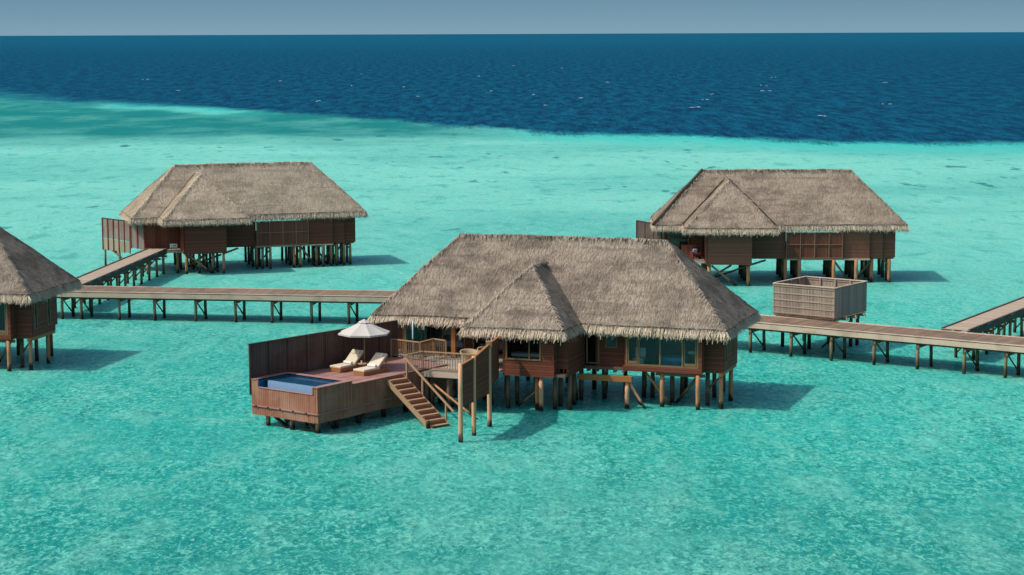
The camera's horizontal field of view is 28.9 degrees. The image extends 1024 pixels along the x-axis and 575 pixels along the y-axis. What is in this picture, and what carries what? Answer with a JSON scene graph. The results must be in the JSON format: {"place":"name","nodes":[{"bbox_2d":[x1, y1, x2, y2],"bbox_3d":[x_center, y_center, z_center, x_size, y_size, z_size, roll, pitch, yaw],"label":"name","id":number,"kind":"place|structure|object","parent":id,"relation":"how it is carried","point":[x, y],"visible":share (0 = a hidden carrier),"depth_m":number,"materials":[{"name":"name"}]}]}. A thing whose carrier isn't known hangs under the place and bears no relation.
{"place":"outdoors","nodes":[
{"label":"outdoors","id":0,"kind":"place"},
{"bbox_2d":[430,328,463,351],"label":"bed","id":1,"kind":"object","parent":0,"point":[460,344],"visible":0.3,"depth_m":113.17,"materials":[{"name":"brown wood"}]},
{"bbox_2d":[0,32,1023,574],"bbox_3d":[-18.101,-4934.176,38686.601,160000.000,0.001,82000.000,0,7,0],"label":"water","id":2,"kind":"structure","parent":0,"point":[140,442],"depth_m":136.47,"materials":[{"name":"teal liquid"}]},
{"bbox_2d":[0,227,83,370],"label":"water villa","id":3,"kind":"object","parent":2,"relation":"on","point":[33,283],"visible":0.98,"depth_m":120.16,"materials":[{"name":"brown plant"}]},
{"bbox_2d":[0,302,7,334],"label":"window","id":4,"kind":"structure","parent":3,"relation":"in","point":[6,333],"depth_m":118.70,"materials":[{"name":"brown wood"}]},
{"bbox_2d":[34,301,37,328],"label":"window","id":5,"kind":"structure","parent":3,"relation":"in","point":[35,304],"depth_m":119.77,"materials":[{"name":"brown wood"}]},
{"bbox_2d":[47,298,50,324],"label":"window","id":6,"kind":"structure","parent":3,"relation":"in","point":[48,303],"depth_m":121.51,"materials":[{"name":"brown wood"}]},
{"bbox_2d":[101,217,130,264],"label":"privacy fence","id":7,"kind":"object","parent":2,"relation":"on","point":[117,229],"visible":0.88,"depth_m":170.65,"materials":[{"name":"brown wood"}]},
{"bbox_2d":[74,247,168,308],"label":"boardwalk","id":8,"kind":"structure","parent":2,"relation":"on","point":[107,273],"depth_m":157.17,"materials":[{"name":"brown wood"}]},
{"bbox_2d":[57,286,396,323],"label":"boardwalk","id":9,"kind":"structure","parent":2,"relation":"on","point":[196,295],"depth_m":139.54,"materials":[{"name":"brown wood"}]},
{"bbox_2d":[119,161,367,273],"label":"water villa","id":10,"kind":"object","parent":2,"relation":"on","point":[204,210],"visible":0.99,"depth_m":170.68,"materials":[{"name":"brown plant"}]},
{"bbox_2d":[130,223,144,248],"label":"privacy fence","id":11,"kind":"object","parent":10,"relation":"attached to","point":[137,236],"visible":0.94,"depth_m":168.37,"materials":[{"name":"brown wood"}]},
{"bbox_2d":[251,357,446,433],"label":"pool deck","id":12,"kind":"structure","parent":2,"relation":"on","point":[362,395],"depth_m":101.97,"materials":[{"name":"brown wood"}]},
{"bbox_2d":[250,372,351,394],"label":"plunge pool","id":13,"kind":"structure","parent":12,"relation":"in","point":[299,383],"depth_m":102.01,"materials":[{"name":"liquid"}]},
{"bbox_2d":[247,320,397,394],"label":"privacy fence","id":14,"kind":"object","parent":12,"relation":"attached to","point":[310,352],"visible":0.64,"depth_m":105.56,"materials":[{"name":"brown wood"}]},
{"bbox_2d":[330,349,363,372],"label":"sun lounger","id":15,"kind":"object","parent":12,"relation":"on","point":[355,356],"visible":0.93,"depth_m":106.03,"materials":[{"name":"beige fabric"}]},
{"bbox_2d":[338,319,389,366],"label":"parasol","id":16,"kind":"object","parent":12,"relation":"on","point":[364,328],"visible":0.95,"depth_m":105.50,"materials":[{"name":"fabric"}]},
{"bbox_2d":[353,352,387,375],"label":"sun lounger","id":17,"kind":"object","parent":12,"relation":"on","point":[378,359],"visible":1,"depth_m":104.93,"materials":[{"name":"beige fabric"}]},
{"bbox_2d":[403,320,418,359],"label":"outdoor shower","id":18,"kind":"object","parent":12,"relation":"on","point":[413,342],"visible":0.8,"depth_m":109.81,"materials":[{"name":"metal"}]},
{"bbox_2d":[390,338,446,360],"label":"balustrade","id":19,"kind":"object","parent":12,"relation":"on","point":[425,341],"visible":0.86,"depth_m":109.65,"materials":[{"name":"brown wood"}]},
{"bbox_2d":[386,357,453,428],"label":"staircase","id":20,"kind":"structure","parent":12,"relation":"attached to","point":[417,395],"depth_m":102.92,"materials":[{"name":"brown wood"}]},
{"bbox_2d":[396,349,502,418],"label":"terrace","id":21,"kind":"structure","parent":2,"relation":"on","point":[448,375],"depth_m":106.33,"materials":[{"name":"brown wood"}]},
{"bbox_2d":[405,351,475,373],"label":"balustrade","id":22,"kind":"object","parent":21,"relation":"on","point":[422,359],"visible":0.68,"depth_m":105.52,"materials":[{"name":"brown wood"}]},
{"bbox_2d":[460,349,478,361],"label":"tub chair","id":23,"kind":"object","parent":21,"relation":"on","point":[470,351],"visible":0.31,"depth_m":107.25,"materials":[{"name":"wicker"}]},
{"bbox_2d":[458,336,499,441],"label":"privacy screen","id":24,"kind":"object","parent":21,"relation":"attached to","point":[478,374],"visible":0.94,"depth_m":99.69,"materials":[{"name":"brown wood"}]},
{"bbox_2d":[367,233,762,410],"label":"water villa","id":25,"kind":"object","parent":2,"relation":"on","point":[566,307],"visible":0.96,"depth_m":107.93,"materials":[{"name":"beige plant"}]},
{"bbox_2d":[403,326,464,351],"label":"glass door","id":26,"kind":"structure","parent":25,"relation":"in","point":[403,326],"depth_m":112.76,"materials":[{"name":"brown wood"}]},
{"bbox_2d":[473,334,502,354],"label":"glass door","id":27,"kind":"structure","parent":25,"relation":"in","point":[489,334],"depth_m":111.83,"materials":[{"name":"brown wood"}]},
{"bbox_2d":[506,337,540,360],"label":"window","id":28,"kind":"structure","parent":25,"relation":"in","point":[528,359],"depth_m":105.60,"materials":[{"name":"brown wood"}]},
{"bbox_2d":[511,351,538,358],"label":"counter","id":29,"kind":"object","parent":25,"relation":"on","point":[522,354],"visible":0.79,"depth_m":106.41,"materials":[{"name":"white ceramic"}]},
{"bbox_2d":[586,334,598,363],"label":"glass door","id":30,"kind":"structure","parent":25,"relation":"in","point":[586,334],"depth_m":108.18,"materials":[{"name":"brown wood"}]},
{"bbox_2d":[605,335,616,347],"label":"window","id":31,"kind":"structure","parent":25,"relation":"in","point":[605,335],"depth_m":107.78,"materials":[{"name":"brown wood"}]},
{"bbox_2d":[626,335,698,368],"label":"window","id":32,"kind":"structure","parent":25,"relation":"in","point":[627,363],"depth_m":106.42,"materials":[{"name":"brown wood"}]},
{"bbox_2d":[661,355,689,365],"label":"bathtub","id":33,"kind":"object","parent":25,"relation":"on","point":[673,360],"visible":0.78,"depth_m":106.97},
{"bbox_2d":[688,350,705,364],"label":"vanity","id":34,"kind":"object","parent":25,"relation":"on","point":[691,353],"visible":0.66,"depth_m":107.23,"materials":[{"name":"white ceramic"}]},
{"bbox_2d":[725,341,726,362],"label":"window","id":35,"kind":"structure","parent":25,"relation":"in","point":[725,341],"depth_m":106.42,"materials":[{"name":"brown wood"}]},
{"bbox_2d":[733,338,734,357],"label":"window","id":36,"kind":"structure","parent":25,"relation":"in","point":[733,338],"depth_m":108.38,"materials":[{"name":"brown wood"}]},
{"bbox_2d":[648,168,909,285],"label":"water villa","id":37,"kind":"object","parent":2,"relation":"on","point":[741,218],"visible":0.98,"depth_m":159.53,"materials":[{"name":"brown plant"}]},
{"bbox_2d":[636,220,661,239],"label":"privacy fence","id":38,"kind":"object","parent":37,"relation":"attached to","point":[643,230],"visible":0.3,"depth_m":164.31,"materials":[{"name":"brown wood"}]},
{"bbox_2d":[668,229,688,248],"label":"glass door","id":39,"kind":"structure","parent":37,"relation":"in","point":[668,229],"depth_m":161.13,"materials":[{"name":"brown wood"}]},
{"bbox_2d":[690,247,701,259],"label":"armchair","id":40,"kind":"object","parent":37,"relation":"on","point":[694,251],"visible":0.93,"depth_m":159.20,"materials":[{"name":"red fabric"}]},
{"bbox_2d":[773,276,867,351],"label":"slatted enclosure","id":41,"kind":"object","parent":2,"relation":"on","point":[840,299],"visible":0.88,"depth_m":126.01,"materials":[{"name":"brown wood"}]},
{"bbox_2d":[746,314,1023,377],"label":"boardwalk","id":42,"kind":"structure","parent":2,"relation":"on","point":[876,334],"depth_m":120.05,"materials":[{"name":"brown wood"}]},
{"bbox_2d":[941,296,1023,359],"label":"boardwalk","id":43,"kind":"structure","parent":2,"relation":"on","point":[1010,313],"depth_m":126.03,"materials":[{"name":"brown wood"}]},
{"bbox_2d":[0,0,1023,35],"label":"sky","id":44,"kind":"structure","parent":0,"point":[17,17],"materials":[{"name":"blue"}]},
{"bbox_2d":[633,347,645,363],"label":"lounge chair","id":45,"kind":"object","parent":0,"point":[642,355],"visible":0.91,"depth_m":108.15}
]}

